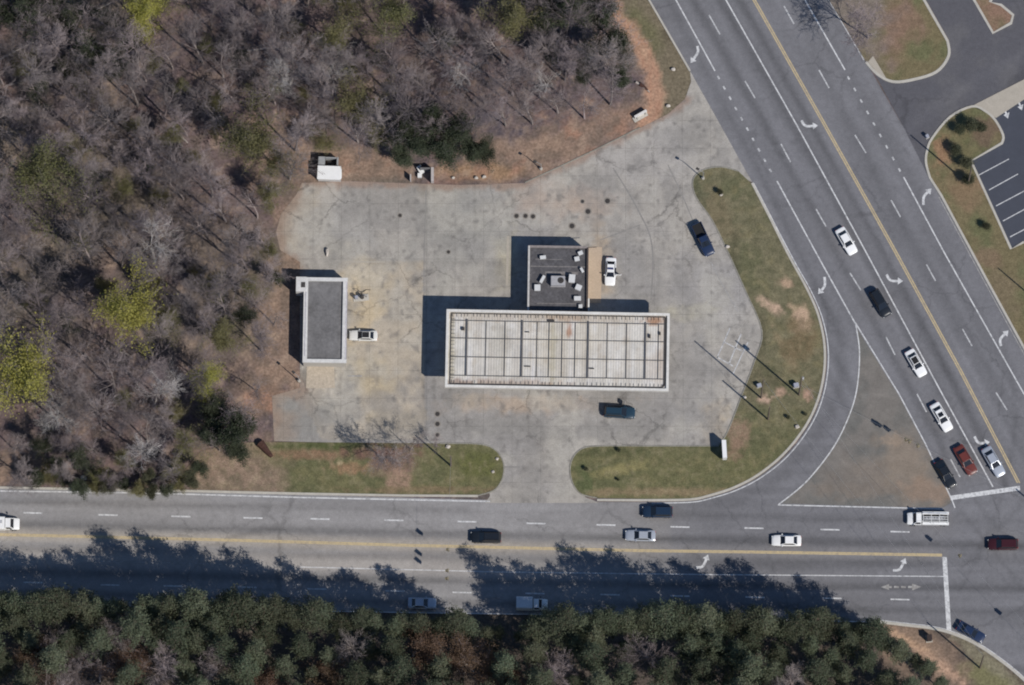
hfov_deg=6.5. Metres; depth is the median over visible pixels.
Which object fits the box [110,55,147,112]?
bare tree
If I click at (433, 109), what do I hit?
evergreen tree
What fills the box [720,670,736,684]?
pine tree
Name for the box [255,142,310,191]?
understorey tree
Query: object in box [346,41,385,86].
bare tree
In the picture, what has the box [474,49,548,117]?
bare tree
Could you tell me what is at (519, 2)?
understorey tree
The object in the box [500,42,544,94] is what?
bare tree
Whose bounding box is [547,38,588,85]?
bare tree
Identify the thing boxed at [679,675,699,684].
pine tree
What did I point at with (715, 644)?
pine tree
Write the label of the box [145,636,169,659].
pine tree
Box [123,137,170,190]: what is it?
bare tree
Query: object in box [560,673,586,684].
pine tree
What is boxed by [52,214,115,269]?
bare tree
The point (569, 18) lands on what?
bare tree
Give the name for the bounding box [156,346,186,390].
bare tree
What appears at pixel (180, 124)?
bare tree
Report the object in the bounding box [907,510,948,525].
service truck
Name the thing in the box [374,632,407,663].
pine tree
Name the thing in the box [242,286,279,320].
bare tree
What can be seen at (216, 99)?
understorey tree
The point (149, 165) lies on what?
understorey tree
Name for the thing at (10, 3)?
bare tree
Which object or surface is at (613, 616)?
pine tree
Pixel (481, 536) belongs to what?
moving car
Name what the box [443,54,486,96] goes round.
bare tree
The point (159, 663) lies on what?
bare tree
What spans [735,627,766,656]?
pine tree
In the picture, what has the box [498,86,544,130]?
bare tree
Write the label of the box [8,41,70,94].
bare tree
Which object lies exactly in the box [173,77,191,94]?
understorey tree
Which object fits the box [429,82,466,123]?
bare tree
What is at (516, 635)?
pine tree
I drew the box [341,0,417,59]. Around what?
leafy tree
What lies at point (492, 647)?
pine tree
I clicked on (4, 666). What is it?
pine tree
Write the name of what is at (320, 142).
understorey tree
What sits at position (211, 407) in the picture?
evergreen tree
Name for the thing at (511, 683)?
pine tree
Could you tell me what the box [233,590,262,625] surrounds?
pine tree
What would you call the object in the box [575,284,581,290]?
roof vent box
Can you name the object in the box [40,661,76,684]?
bare tree
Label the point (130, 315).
leafy tree
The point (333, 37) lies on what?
leafy tree
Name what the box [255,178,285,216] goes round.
leafy tree
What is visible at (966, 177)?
shrub
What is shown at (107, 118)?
bare tree
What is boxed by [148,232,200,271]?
bare tree
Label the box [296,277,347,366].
garage building
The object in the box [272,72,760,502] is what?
paved lot
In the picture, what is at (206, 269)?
bare tree
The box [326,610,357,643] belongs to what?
pine tree
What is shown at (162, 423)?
bare tree
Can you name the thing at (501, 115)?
bare tree
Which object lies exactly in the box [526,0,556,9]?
evergreen tree
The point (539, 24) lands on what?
evergreen tree
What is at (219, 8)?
bare tree
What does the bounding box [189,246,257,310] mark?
bare tree
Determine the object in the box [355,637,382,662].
pine tree
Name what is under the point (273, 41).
bare tree
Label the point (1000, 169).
parking lot
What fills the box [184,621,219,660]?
pine tree
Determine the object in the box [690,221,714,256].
parked pickup
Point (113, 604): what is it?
pine tree
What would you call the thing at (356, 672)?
pine tree
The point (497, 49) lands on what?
bare tree
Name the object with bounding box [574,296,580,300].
roof vent box
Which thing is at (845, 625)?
pine tree
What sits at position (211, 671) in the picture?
bare tree
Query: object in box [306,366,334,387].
concrete pad
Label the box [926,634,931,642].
utility cabinet
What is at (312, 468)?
grass verge
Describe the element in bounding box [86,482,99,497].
evergreen bush
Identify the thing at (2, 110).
bare tree
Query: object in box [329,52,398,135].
leafy tree
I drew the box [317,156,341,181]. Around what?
storage shed
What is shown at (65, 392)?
bare tree
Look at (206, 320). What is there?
bare tree
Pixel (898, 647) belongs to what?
pine tree
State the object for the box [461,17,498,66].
bare tree
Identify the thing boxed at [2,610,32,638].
pine tree
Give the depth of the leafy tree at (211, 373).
1489.31 m
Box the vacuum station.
[353,289,368,301]
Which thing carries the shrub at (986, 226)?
on the grass island at (998, 259)
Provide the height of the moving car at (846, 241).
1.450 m
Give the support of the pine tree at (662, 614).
on the ground
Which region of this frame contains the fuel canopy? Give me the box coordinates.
[445,309,669,391]
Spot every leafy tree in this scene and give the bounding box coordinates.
[0,134,102,243]
[0,310,58,418]
[89,254,174,359]
[120,0,173,51]
[186,354,227,404]
[195,313,258,355]
[216,88,285,179]
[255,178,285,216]
[307,8,352,55]
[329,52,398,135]
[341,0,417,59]
[469,0,545,44]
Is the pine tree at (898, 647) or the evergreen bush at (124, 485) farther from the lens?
the evergreen bush at (124, 485)
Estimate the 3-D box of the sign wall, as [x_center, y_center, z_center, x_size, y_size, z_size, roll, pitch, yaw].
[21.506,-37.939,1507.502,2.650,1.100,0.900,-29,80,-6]
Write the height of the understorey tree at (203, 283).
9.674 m
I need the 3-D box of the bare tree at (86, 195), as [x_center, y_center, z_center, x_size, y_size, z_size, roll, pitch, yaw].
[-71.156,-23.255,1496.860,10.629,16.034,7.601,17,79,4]
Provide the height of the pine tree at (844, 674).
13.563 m
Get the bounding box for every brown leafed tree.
[8,634,53,679]
[24,646,91,684]
[74,619,158,684]
[237,660,289,684]
[298,653,341,684]
[304,660,339,684]
[314,668,338,684]
[333,656,368,684]
[400,613,449,681]
[431,627,508,684]
[453,641,499,684]
[477,654,523,684]
[497,666,538,684]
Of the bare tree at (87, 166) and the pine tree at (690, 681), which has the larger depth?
the bare tree at (87, 166)
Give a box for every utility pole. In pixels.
[760,379,763,398]
[798,376,803,395]
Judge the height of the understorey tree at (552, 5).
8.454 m
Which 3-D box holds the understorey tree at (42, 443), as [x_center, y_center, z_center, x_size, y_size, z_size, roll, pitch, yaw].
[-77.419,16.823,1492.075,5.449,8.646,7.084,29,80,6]
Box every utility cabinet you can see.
[793,382,798,388]
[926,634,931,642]
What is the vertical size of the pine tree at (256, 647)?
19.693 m
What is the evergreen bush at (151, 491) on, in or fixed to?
on the ground
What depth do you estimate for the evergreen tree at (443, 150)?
1498.67 m
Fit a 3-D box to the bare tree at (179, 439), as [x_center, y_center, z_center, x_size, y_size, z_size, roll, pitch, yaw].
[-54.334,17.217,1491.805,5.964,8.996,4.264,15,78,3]
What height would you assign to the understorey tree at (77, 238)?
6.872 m
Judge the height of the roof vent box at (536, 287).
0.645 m
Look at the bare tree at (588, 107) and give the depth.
1499.26 m
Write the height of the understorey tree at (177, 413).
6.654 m
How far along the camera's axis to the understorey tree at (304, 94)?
1504.17 m
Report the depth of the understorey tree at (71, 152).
1501.24 m
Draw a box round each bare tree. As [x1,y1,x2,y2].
[0,0,21,13]
[0,23,34,67]
[0,51,19,84]
[0,80,20,147]
[0,92,37,131]
[0,148,31,200]
[0,179,30,227]
[0,199,41,249]
[0,217,21,250]
[0,238,28,284]
[0,271,30,323]
[0,284,21,321]
[0,294,18,341]
[0,301,11,329]
[0,432,32,460]
[3,1,53,50]
[3,455,38,497]
[5,108,77,167]
[5,231,47,284]
[7,70,51,103]
[8,8,62,59]
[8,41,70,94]
[8,117,39,154]
[10,331,53,370]
[11,274,62,326]
[22,8,91,77]
[23,266,52,307]
[25,0,81,22]
[25,104,64,139]
[25,330,69,383]
[30,391,74,434]
[33,4,67,41]
[34,617,80,669]
[35,365,95,422]
[36,297,84,341]
[37,421,91,458]
[39,253,77,295]
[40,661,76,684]
[43,340,91,399]
[43,458,80,485]
[47,67,87,100]
[52,173,116,219]
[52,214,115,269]
[53,85,93,142]
[56,645,99,684]
[57,379,101,433]
[60,144,113,193]
[62,32,98,77]
[63,320,108,388]
[64,198,101,238]
[65,103,121,153]
[66,272,98,323]
[67,330,139,408]
[69,38,131,115]
[71,648,124,681]
[72,94,140,149]
[72,385,125,438]
[73,3,113,35]
[73,74,110,112]
[79,437,108,460]
[86,3,136,49]
[93,133,134,184]
[93,466,125,495]
[94,197,136,236]
[96,13,167,78]
[96,597,146,659]
[98,221,156,267]
[105,0,133,14]
[105,395,143,441]
[106,324,140,382]
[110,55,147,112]
[112,335,174,398]
[113,48,170,95]
[115,432,164,472]
[116,457,141,476]
[117,204,181,256]
[118,107,174,162]
[120,392,162,422]
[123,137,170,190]
[126,365,177,419]
[128,249,192,306]
[129,405,170,445]
[129,636,183,684]
[131,358,184,407]
[133,212,183,268]
[133,307,181,347]
[141,132,200,196]
[147,196,194,236]
[147,400,178,442]
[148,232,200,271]
[149,30,179,77]
[149,166,197,208]
[149,451,182,488]
[153,10,215,71]
[155,76,194,124]
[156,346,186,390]
[159,97,191,144]
[166,273,203,320]
[167,430,202,455]
[171,296,225,356]
[173,142,212,192]
[174,207,225,245]
[176,72,218,125]
[180,337,227,401]
[182,249,216,279]
[183,152,241,209]
[189,0,239,33]
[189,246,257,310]
[190,94,231,136]
[190,632,236,684]
[191,179,247,222]
[191,273,242,319]
[194,428,226,457]
[206,38,243,78]
[212,65,245,119]
[213,206,255,270]
[213,232,268,271]
[214,18,250,61]
[215,392,259,436]
[216,2,256,44]
[224,185,271,218]
[230,40,281,86]
[235,313,280,365]
[236,60,305,123]
[241,31,325,89]
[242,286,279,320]
[244,219,277,251]
[246,21,310,76]
[246,374,271,406]
[250,0,309,44]
[253,173,283,197]
[254,246,294,291]
[262,33,318,99]
[263,304,288,333]
[264,101,328,169]
[265,132,324,186]
[289,19,363,76]
[295,34,364,113]
[295,94,334,116]
[306,0,345,7]
[306,106,341,137]
[312,40,358,95]
[325,628,380,674]
[332,101,390,162]
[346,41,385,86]
[351,96,405,150]
[359,0,393,13]
[361,441,414,474]
[366,31,411,75]
[368,39,429,101]
[383,77,456,136]
[399,59,435,101]
[399,430,426,469]
[410,16,464,74]
[417,109,449,141]
[422,431,443,453]
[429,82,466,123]
[432,0,449,9]
[433,12,473,46]
[433,41,478,90]
[438,85,511,137]
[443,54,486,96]
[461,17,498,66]
[467,29,524,74]
[467,75,507,117]
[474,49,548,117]
[476,87,523,128]
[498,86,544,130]
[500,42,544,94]
[522,20,567,69]
[522,62,560,97]
[524,0,555,30]
[535,85,587,128]
[537,0,602,37]
[539,647,580,684]
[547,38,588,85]
[568,32,598,78]
[569,77,607,121]
[575,0,621,47]
[578,34,649,97]
[587,6,637,45]
[589,53,632,106]
[614,633,681,684]
[768,659,807,684]
[841,0,886,66]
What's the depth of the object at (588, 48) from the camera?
1503.07 m
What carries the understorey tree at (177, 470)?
on the ground
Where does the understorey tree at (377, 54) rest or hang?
on the ground
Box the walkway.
[588,247,601,302]
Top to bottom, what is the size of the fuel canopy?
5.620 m
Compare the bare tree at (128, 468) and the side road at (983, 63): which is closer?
the bare tree at (128, 468)
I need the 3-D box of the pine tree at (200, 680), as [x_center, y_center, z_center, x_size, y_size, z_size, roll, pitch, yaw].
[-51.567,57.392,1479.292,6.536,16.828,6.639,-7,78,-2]
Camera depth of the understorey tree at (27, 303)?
1495.60 m
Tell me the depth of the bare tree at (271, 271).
1494.63 m
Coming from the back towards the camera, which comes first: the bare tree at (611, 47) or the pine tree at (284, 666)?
the bare tree at (611, 47)
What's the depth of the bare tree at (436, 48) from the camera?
1498.33 m
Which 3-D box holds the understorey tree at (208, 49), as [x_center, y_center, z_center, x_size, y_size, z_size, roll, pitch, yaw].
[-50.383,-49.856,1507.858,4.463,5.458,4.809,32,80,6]
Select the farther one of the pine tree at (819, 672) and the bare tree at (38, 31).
the bare tree at (38, 31)
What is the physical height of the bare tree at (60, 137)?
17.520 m
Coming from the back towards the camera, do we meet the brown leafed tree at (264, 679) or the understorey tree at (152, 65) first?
the understorey tree at (152, 65)
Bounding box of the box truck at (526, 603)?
[516,596,547,611]
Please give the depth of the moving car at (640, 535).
1492.10 m
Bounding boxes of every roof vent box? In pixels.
[534,284,539,290]
[569,274,574,282]
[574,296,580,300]
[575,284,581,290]
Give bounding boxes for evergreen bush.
[23,467,46,489]
[40,460,58,491]
[46,454,66,478]
[58,476,70,488]
[68,476,90,500]
[84,466,114,486]
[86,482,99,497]
[97,478,117,494]
[114,475,130,490]
[124,478,153,497]
[141,465,156,484]
[142,481,159,501]
[157,482,176,497]
[166,476,187,493]
[181,467,198,490]
[190,457,210,479]
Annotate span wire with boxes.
[801,385,1023,621]
[821,395,1023,497]
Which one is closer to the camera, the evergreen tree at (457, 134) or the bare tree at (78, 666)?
the bare tree at (78, 666)
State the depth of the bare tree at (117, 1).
1503.15 m
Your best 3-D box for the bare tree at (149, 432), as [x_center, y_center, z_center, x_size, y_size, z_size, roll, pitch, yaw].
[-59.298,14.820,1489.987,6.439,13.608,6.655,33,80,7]
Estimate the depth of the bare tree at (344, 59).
1497.79 m
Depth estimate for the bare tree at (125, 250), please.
1491.16 m
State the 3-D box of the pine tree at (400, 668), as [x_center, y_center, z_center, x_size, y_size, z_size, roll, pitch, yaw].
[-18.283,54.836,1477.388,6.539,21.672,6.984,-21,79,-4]
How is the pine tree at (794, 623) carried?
on the ground
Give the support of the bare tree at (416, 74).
on the ground
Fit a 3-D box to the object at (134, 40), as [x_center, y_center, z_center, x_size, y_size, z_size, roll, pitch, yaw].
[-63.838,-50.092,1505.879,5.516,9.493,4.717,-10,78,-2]
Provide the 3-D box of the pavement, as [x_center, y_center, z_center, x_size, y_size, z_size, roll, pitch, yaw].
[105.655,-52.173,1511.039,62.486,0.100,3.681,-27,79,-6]
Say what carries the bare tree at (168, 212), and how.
on the ground
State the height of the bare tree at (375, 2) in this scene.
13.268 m
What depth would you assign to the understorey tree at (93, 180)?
1498.64 m
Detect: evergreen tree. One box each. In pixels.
[0,0,11,28]
[0,0,45,43]
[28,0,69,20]
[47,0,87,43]
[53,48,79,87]
[66,21,110,84]
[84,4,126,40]
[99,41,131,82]
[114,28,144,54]
[194,387,229,424]
[196,413,225,448]
[210,403,256,452]
[224,442,253,468]
[233,407,259,437]
[266,270,285,288]
[382,104,423,149]
[388,142,414,167]
[401,120,441,160]
[415,102,449,140]
[421,133,469,172]
[440,107,480,147]
[460,132,486,165]
[467,132,498,173]
[520,2,554,34]
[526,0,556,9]
[528,0,593,35]
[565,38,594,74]
[578,0,621,33]
[580,20,633,67]
[604,63,633,88]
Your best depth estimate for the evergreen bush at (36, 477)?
1490.02 m
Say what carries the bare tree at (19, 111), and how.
on the ground
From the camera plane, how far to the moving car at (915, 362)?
1498.06 m
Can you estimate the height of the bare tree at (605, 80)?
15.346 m
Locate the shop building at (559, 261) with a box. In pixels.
[527,245,593,311]
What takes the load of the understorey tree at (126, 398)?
on the ground
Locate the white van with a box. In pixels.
[0,515,19,530]
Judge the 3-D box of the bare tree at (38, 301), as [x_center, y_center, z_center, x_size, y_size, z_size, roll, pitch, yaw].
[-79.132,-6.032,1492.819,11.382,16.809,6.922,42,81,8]
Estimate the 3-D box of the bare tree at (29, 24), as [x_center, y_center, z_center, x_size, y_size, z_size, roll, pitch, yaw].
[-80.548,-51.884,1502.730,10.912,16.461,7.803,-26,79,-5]
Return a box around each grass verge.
[0,442,504,496]
[569,166,825,500]
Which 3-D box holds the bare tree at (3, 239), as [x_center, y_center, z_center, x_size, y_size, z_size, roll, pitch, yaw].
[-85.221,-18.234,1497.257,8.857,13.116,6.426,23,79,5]
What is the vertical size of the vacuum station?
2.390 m
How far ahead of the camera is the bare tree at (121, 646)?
1478.03 m
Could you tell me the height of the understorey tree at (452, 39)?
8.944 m
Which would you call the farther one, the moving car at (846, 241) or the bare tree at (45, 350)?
the moving car at (846, 241)
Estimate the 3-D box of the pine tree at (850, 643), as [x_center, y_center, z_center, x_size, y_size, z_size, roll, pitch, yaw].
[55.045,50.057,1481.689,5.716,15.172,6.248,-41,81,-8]
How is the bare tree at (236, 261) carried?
on the ground
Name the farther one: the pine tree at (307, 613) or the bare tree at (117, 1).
the bare tree at (117, 1)
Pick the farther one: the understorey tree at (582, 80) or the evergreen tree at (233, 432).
the understorey tree at (582, 80)
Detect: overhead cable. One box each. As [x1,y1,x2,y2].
[764,381,981,653]
[806,385,982,654]
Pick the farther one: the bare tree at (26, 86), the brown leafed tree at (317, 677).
the bare tree at (26, 86)
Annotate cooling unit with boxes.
[550,276,565,286]
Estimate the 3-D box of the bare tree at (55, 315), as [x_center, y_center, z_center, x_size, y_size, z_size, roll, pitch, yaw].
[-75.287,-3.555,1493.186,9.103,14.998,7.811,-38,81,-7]
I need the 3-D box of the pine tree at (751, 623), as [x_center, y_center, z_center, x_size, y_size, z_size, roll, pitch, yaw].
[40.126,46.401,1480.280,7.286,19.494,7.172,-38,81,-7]
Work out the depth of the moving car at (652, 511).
1492.75 m
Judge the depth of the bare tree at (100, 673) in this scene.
1477.59 m
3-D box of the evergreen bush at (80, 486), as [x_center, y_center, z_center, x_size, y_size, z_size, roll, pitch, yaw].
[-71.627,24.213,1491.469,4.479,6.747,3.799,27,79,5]
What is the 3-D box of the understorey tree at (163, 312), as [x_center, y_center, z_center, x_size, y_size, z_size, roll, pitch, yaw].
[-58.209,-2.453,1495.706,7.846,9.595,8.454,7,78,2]
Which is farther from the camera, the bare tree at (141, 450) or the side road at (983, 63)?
the side road at (983, 63)
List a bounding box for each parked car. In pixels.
[349,329,377,341]
[604,257,620,285]
[604,405,634,418]
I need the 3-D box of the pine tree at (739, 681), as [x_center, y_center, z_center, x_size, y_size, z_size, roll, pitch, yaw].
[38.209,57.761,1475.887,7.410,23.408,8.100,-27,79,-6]
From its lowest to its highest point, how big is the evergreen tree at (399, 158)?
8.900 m
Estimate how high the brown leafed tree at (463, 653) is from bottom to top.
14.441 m
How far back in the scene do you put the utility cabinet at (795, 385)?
1497.30 m
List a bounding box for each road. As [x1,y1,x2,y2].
[0,0,1023,681]
[876,0,1023,174]
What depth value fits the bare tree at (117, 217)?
1495.16 m
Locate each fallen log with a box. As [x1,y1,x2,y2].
[257,440,272,457]
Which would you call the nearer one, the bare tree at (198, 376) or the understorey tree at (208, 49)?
the bare tree at (198, 376)
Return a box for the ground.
[0,0,1023,684]
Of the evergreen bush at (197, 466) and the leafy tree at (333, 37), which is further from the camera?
the leafy tree at (333, 37)
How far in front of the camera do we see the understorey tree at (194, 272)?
1497.43 m
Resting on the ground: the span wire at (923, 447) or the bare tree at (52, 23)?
the bare tree at (52, 23)
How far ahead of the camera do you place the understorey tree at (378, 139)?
1502.54 m
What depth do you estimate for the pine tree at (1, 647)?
1477.26 m
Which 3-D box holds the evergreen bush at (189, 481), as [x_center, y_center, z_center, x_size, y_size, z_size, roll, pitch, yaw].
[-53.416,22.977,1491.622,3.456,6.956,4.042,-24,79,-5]
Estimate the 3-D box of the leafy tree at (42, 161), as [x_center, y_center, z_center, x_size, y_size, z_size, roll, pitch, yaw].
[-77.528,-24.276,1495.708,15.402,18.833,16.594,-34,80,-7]
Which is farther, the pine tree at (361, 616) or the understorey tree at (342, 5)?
the understorey tree at (342, 5)
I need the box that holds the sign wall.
[632,109,647,122]
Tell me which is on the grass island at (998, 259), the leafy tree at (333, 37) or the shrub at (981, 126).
the shrub at (981, 126)
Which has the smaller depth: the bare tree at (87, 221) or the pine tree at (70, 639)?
the pine tree at (70, 639)
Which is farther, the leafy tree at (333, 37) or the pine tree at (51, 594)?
the leafy tree at (333, 37)
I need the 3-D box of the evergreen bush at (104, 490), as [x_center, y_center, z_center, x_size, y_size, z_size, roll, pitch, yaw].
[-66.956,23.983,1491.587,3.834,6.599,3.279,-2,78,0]
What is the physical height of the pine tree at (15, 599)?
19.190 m
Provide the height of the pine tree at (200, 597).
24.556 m
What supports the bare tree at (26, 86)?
on the ground
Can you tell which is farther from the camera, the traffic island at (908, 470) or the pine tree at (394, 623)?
the traffic island at (908, 470)
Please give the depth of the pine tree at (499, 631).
1485.61 m
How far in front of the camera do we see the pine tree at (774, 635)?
1480.80 m
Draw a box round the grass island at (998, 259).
[924,105,1023,349]
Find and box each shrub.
[716,188,723,195]
[948,141,963,158]
[954,122,965,136]
[958,155,974,170]
[961,171,976,186]
[964,117,978,134]
[975,121,988,132]
[981,221,991,231]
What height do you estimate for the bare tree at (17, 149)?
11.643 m
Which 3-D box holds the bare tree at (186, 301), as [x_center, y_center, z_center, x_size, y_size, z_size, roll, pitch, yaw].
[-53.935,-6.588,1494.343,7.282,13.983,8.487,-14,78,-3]
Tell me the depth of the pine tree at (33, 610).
1474.58 m
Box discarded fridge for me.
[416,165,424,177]
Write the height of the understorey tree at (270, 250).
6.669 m
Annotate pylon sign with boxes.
[721,440,726,459]
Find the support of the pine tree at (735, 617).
on the ground
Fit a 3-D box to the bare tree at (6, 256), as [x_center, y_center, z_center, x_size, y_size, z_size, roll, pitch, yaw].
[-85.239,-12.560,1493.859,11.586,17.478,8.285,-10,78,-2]
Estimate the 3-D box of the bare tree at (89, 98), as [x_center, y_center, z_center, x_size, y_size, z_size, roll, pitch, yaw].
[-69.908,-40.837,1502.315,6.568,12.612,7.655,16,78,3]
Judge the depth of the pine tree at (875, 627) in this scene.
1476.34 m
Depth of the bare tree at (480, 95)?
1499.92 m
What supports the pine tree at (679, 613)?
on the ground
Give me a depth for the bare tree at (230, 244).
1490.95 m
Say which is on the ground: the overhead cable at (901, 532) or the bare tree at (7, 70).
the bare tree at (7, 70)
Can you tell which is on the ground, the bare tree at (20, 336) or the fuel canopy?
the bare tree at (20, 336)
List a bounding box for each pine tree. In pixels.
[0,590,5,621]
[0,590,23,628]
[0,625,8,652]
[0,649,18,681]
[2,587,29,622]
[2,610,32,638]
[6,661,44,684]
[12,624,45,655]
[19,588,54,629]
[29,581,75,630]
[35,642,68,678]
[47,584,81,625]
[52,628,84,658]
[64,586,102,628]
[69,619,96,644]
[79,625,117,663]
[87,594,112,627]
[102,595,130,623]
[104,678,129,684]
[110,599,134,624]
[111,659,151,684]
[115,603,161,651]
[129,593,154,621]
[134,593,163,628]
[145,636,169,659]
[148,608,179,645]
[158,589,182,620]
[159,615,193,658]
[169,650,203,684]
[177,586,209,624]
[177,669,214,684]
[179,587,216,627]
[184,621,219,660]
[190,606,230,646]
[206,633,238,670]
[207,597,233,634]
[209,669,243,684]
[215,583,263,636]
[227,650,263,684]
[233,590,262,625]
[242,636,274,669]
[249,620,282,650]
[252,592,282,631]
[262,592,290,629]
[268,653,300,683]
[281,602,304,633]
[286,631,318,661]
[286,680,306,684]
[288,591,336,637]
[299,662,318,684]
[308,599,333,632]
[317,645,340,670]
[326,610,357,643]
[334,659,376,684]
[343,603,373,641]
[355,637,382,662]
[358,607,389,641]
[366,664,391,684]
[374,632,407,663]
[382,613,405,640]
[382,652,418,684]
[389,609,411,637]
[403,608,434,644]
[416,676,452,684]
[422,652,453,684]
[427,615,453,643]
[439,603,474,642]
[447,677,464,684]
[457,615,482,644]
[476,679,495,684]
[478,624,496,641]
[485,639,501,655]
[489,648,522,684]
[492,623,507,641]
[503,678,521,684]
[512,630,527,643]
[516,636,551,666]
[518,611,549,644]
[523,663,555,684]
[529,601,564,643]
[545,601,589,649]
[557,629,587,659]
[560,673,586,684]
[570,639,614,674]
[571,610,591,639]
[581,624,609,648]
[581,669,615,684]
[584,603,615,640]
[591,603,623,640]
[609,662,644,684]
[614,638,642,663]
[615,605,640,638]
[632,602,659,642]
[637,596,684,644]
[643,678,670,684]
[646,653,683,684]
[657,595,695,644]
[672,600,704,637]
[673,631,705,666]
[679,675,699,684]
[683,650,719,684]
[690,600,727,640]
[697,625,733,666]
[706,680,719,684]
[712,605,733,641]
[716,605,748,639]
[717,637,757,674]
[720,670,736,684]
[721,673,758,684]
[731,649,769,684]
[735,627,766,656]
[740,603,780,641]
[754,609,783,639]
[757,656,789,684]
[762,640,791,667]
[768,616,800,643]
[778,605,814,647]
[798,653,838,684]
[799,635,822,658]
[800,605,840,645]
[808,606,839,644]
[819,646,844,669]
[832,616,854,642]
[832,628,864,662]
[832,661,857,684]
[851,618,867,645]
[852,615,895,654]
[853,647,878,673]
[870,664,902,684]
[875,635,896,655]
[885,636,913,667]
[895,673,921,684]
[908,651,923,671]
[915,657,940,678]
[931,672,949,684]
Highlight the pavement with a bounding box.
[975,80,1023,117]
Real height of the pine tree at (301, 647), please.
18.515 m
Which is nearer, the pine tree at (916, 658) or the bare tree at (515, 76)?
the pine tree at (916, 658)
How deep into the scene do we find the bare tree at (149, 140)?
1496.57 m
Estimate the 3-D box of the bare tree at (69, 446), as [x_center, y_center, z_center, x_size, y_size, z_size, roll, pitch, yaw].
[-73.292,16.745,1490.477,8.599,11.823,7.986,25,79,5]
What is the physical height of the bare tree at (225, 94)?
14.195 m
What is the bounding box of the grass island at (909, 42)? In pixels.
[829,0,950,82]
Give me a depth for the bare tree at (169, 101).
1497.59 m
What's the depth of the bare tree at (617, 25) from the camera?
1501.58 m
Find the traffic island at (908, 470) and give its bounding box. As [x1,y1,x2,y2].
[783,329,950,506]
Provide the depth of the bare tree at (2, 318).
1487.96 m
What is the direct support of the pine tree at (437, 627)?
on the ground
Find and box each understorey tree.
[10,46,43,78]
[18,75,51,109]
[19,288,49,314]
[28,425,56,463]
[47,308,83,335]
[49,126,94,169]
[57,442,104,474]
[67,45,93,82]
[67,155,100,203]
[67,234,94,255]
[73,73,105,104]
[92,274,119,296]
[97,168,133,204]
[112,446,139,469]
[115,387,137,412]
[121,115,144,132]
[139,153,160,175]
[139,301,183,349]
[141,49,165,75]
[144,272,168,303]
[146,184,170,207]
[153,393,191,423]
[155,0,187,15]
[155,118,187,146]
[160,456,187,481]
[172,424,213,462]
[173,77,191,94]
[178,147,204,171]
[183,265,206,285]
[196,32,221,60]
[196,270,226,307]
[198,88,223,112]
[207,112,230,143]
[222,293,259,341]
[226,43,254,71]
[239,272,270,305]
[240,66,282,110]
[247,232,278,264]
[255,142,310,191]
[279,17,304,45]
[294,82,312,107]
[306,113,345,153]
[310,0,327,7]
[326,0,370,32]
[340,54,358,81]
[365,48,391,73]
[366,116,392,153]
[426,21,466,52]
[503,0,533,7]
[533,42,568,65]
[544,3,557,27]
[569,65,597,91]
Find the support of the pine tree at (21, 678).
on the ground
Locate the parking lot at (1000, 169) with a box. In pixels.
[973,100,1023,247]
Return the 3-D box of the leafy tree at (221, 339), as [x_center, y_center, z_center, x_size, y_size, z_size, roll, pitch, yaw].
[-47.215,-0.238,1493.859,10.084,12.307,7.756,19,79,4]
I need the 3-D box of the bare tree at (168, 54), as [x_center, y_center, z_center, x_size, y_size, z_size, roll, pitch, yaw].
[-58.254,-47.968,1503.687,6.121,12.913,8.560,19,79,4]
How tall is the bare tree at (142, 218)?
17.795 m
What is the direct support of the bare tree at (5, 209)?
on the ground
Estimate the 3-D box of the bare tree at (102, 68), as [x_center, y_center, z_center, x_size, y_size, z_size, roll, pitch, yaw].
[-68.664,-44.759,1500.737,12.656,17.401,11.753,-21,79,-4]
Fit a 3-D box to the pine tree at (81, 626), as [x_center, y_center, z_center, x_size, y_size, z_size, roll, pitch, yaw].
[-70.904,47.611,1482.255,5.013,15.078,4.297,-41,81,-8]
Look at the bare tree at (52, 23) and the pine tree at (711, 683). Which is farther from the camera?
the bare tree at (52, 23)
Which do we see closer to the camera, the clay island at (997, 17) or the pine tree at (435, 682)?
the pine tree at (435, 682)
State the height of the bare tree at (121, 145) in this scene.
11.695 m
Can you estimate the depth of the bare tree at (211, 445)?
1489.85 m
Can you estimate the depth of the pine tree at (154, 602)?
1474.44 m
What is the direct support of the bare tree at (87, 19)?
on the ground
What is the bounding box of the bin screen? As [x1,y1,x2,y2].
[410,167,433,182]
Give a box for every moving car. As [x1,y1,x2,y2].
[408,596,435,608]
[471,530,500,543]
[625,529,655,541]
[642,504,672,517]
[772,534,800,546]
[835,227,857,255]
[869,288,891,317]
[904,348,926,377]
[930,401,952,432]
[934,459,956,488]
[953,444,977,475]
[956,621,985,642]
[981,445,1005,477]
[988,537,1017,550]
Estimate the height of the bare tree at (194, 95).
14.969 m
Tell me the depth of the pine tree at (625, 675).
1473.92 m
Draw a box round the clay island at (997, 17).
[973,0,1013,33]
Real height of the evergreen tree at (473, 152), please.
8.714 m
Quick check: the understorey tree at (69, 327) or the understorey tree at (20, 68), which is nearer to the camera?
the understorey tree at (69, 327)

